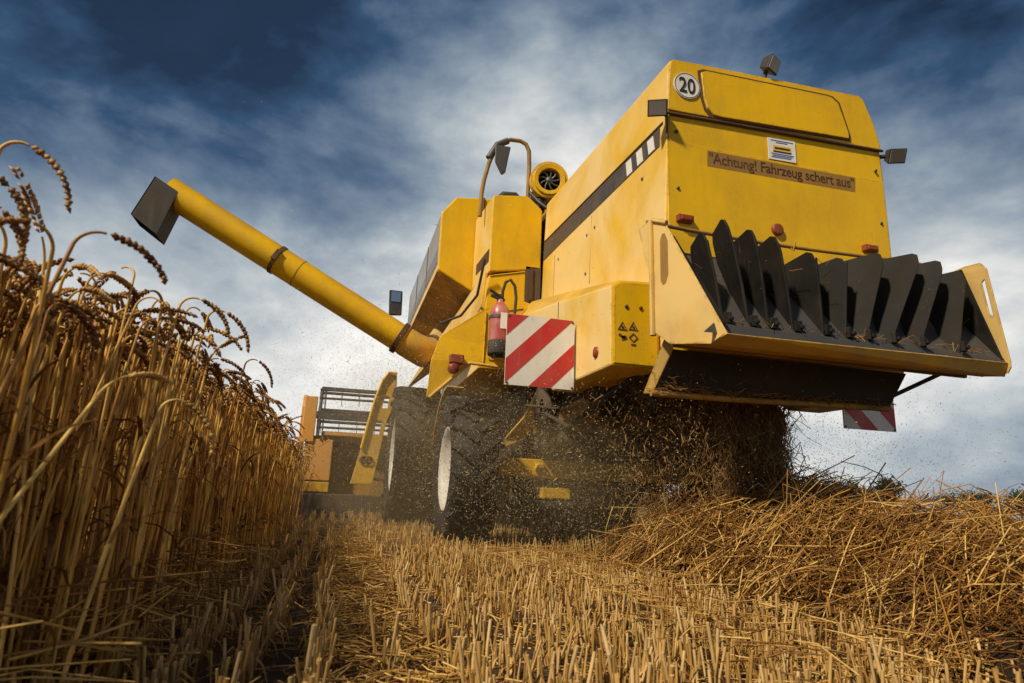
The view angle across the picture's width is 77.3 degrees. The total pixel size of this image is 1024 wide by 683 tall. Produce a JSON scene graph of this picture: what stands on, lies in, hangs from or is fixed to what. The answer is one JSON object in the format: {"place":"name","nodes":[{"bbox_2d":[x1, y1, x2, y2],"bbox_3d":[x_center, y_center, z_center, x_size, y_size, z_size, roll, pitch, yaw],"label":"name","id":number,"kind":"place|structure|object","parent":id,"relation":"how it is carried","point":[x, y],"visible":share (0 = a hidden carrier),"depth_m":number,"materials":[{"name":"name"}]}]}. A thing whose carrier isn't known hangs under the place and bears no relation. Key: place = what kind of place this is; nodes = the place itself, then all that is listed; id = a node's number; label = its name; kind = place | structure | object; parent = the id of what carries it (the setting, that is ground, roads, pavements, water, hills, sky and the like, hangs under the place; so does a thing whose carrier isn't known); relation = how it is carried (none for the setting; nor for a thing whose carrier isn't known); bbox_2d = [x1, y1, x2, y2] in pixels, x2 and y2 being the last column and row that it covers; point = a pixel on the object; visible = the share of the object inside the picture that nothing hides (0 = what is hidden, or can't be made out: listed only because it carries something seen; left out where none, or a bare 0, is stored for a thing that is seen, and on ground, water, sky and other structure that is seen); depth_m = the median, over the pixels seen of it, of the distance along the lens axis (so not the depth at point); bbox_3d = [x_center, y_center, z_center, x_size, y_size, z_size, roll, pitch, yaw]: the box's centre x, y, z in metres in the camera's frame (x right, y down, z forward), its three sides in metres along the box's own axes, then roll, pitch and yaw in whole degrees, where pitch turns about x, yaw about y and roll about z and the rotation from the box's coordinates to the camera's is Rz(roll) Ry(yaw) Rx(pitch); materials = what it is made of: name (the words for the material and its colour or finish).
{"place":"outdoors","nodes":[
{"label":"outdoors","id":0,"kind":"place"},
{"bbox_2d":[0,0,1023,518],"label":"sky","id":1,"kind":"structure","parent":0,"point":[122,94],"materials":[{"name":"blue"}]},
{"bbox_2d":[0,500,1023,682],"bbox_3d":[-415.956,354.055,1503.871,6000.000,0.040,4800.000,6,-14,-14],"label":"field ground","id":2,"kind":"structure","parent":0,"point":[276,676],"depth_m":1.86,"materials":[{"name":"beige plant"}]},
{"bbox_2d":[0,176,31,465],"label":"wheat stalk","id":3,"kind":"object","parent":2,"relation":"on","point":[22,207],"visible":0.91,"depth_m":0.91,"materials":[{"name":"brown plant"}]},
{"bbox_2d":[0,140,72,213],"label":"wheat stalk","id":4,"kind":"object","parent":2,"relation":"on","point":[59,172],"visible":1,"depth_m":1.01,"materials":[{"name":"brown plant"}]},
{"bbox_2d":[0,371,171,522],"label":"wheat stalk","id":5,"kind":"object","parent":2,"relation":"on","point":[58,445],"visible":1,"depth_m":0.89,"materials":[{"name":"beige plant"}]},
{"bbox_2d":[59,399,215,681],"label":"wheat stalk","id":6,"kind":"object","parent":2,"relation":"on","point":[116,528],"visible":0.98,"depth_m":1.06,"materials":[{"name":"brown plant"}]},
{"bbox_2d":[77,297,230,682],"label":"wheat stalk","id":7,"kind":"object","parent":2,"relation":"on","point":[216,309],"visible":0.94,"depth_m":1.22,"materials":[{"name":"brown plant"}]},
{"bbox_2d":[0,166,327,682],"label":"wheat crop","id":8,"kind":"object","parent":2,"relation":"on","point":[62,513],"visible":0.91,"depth_m":1.35,"materials":[{"name":"brown plant"}]},
{"bbox_2d":[116,310,249,682],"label":"wheat stalk","id":9,"kind":"object","parent":2,"relation":"on","point":[238,322],"visible":0.92,"depth_m":1.44,"materials":[{"name":"brown plant"}]},
{"bbox_2d":[168,359,272,629],"bbox_3d":[-0.895,0.450,1.975,0.209,0.821,0.093,12,-17,-36],"label":"wheat stalk","id":10,"kind":"object","parent":2,"relation":"on","point":[216,472],"visible":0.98,"depth_m":1.98,"materials":[{"name":"brown plant"}]},
{"bbox_2d":[10,509,1023,682],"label":"stubble","id":11,"kind":"object","parent":2,"relation":"on","point":[197,637],"visible":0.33,"depth_m":1.81,"materials":[{"name":"beige plant"}]},
{"bbox_2d":[131,53,1011,544],"bbox_3d":[-0.765,0.364,8.031,6.613,3.858,10.718,3,-14,-2],"label":"combine harvester","id":12,"kind":"object","parent":2,"relation":"on","point":[733,185],"visible":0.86,"depth_m":3.86,"materials":[{"name":"yellow paint"}]},
{"bbox_2d":[487,278,517,357],"bbox_3d":[-0.112,-0.194,5.158,0.215,0.643,0.282,15,-19,-42],"label":"fire extinguisher","id":13,"kind":"object","parent":12,"relation":"attached to","point":[498,316],"visible":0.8,"depth_m":5.04,"materials":[{"name":"red metal"}]},
{"bbox_2d":[622,252,989,411],"bbox_3d":[1.452,-0.060,3.198,1.822,0.755,0.985,0,-14,10],"label":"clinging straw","id":14,"kind":"object","parent":12,"relation":"on","point":[739,392],"visible":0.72,"depth_m":3.19,"materials":[{"name":"beige plant"}]},
{"bbox_2d":[174,82,1022,556],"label":"flying chaff","id":15,"kind":"object","parent":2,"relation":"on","point":[540,444],"visible":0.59,"depth_m":4.60,"materials":[{"name":"beige plant"}]},
{"bbox_2d":[574,451,1023,682],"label":"straw swath","id":16,"kind":"object","parent":2,"relation":"on","point":[953,577],"visible":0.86,"depth_m":2.44,"materials":[{"name":"beige plant"}]},
{"bbox_2d":[833,476,867,504],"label":"horizon tree","id":17,"kind":"object","parent":2,"relation":"on","point":[851,485],"visible":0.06,"depth_m":291.98,"materials":[{"name":"green plant"}]},
{"bbox_2d":[865,471,906,503],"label":"horizon tree","id":18,"kind":"object","parent":2,"relation":"on","point":[889,482],"visible":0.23,"depth_m":295.51,"materials":[{"name":"green plant"}]},
{"bbox_2d":[919,489,985,512],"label":"horizon tree","id":19,"kind":"object","parent":2,"relation":"on","point":[962,495],"visible":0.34,"depth_m":305.60,"materials":[{"name":"green plant"}]},
{"bbox_2d":[974,490,996,514],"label":"horizon tree","id":20,"kind":"object","parent":2,"relation":"on","point":[987,502],"visible":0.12,"depth_m":307.58,"materials":[{"name":"green plant"}]},
{"bbox_2d":[1000,486,1023,518],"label":"horizon tree","id":21,"kind":"object","parent":2,"relation":"on","point":[1015,494],"visible":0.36,"depth_m":315.43,"materials":[{"name":"green plant"}]},
{"bbox_2d":[534,374,820,524],"bbox_3d":[1.085,0.662,3.832,2.041,1.003,0.938,6,-14,-14],"label":"falling straw","id":22,"kind":"object","parent":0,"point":[772,415],"visible":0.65,"depth_m":3.61,"materials":[{"name":"brown plant"}]}
]}

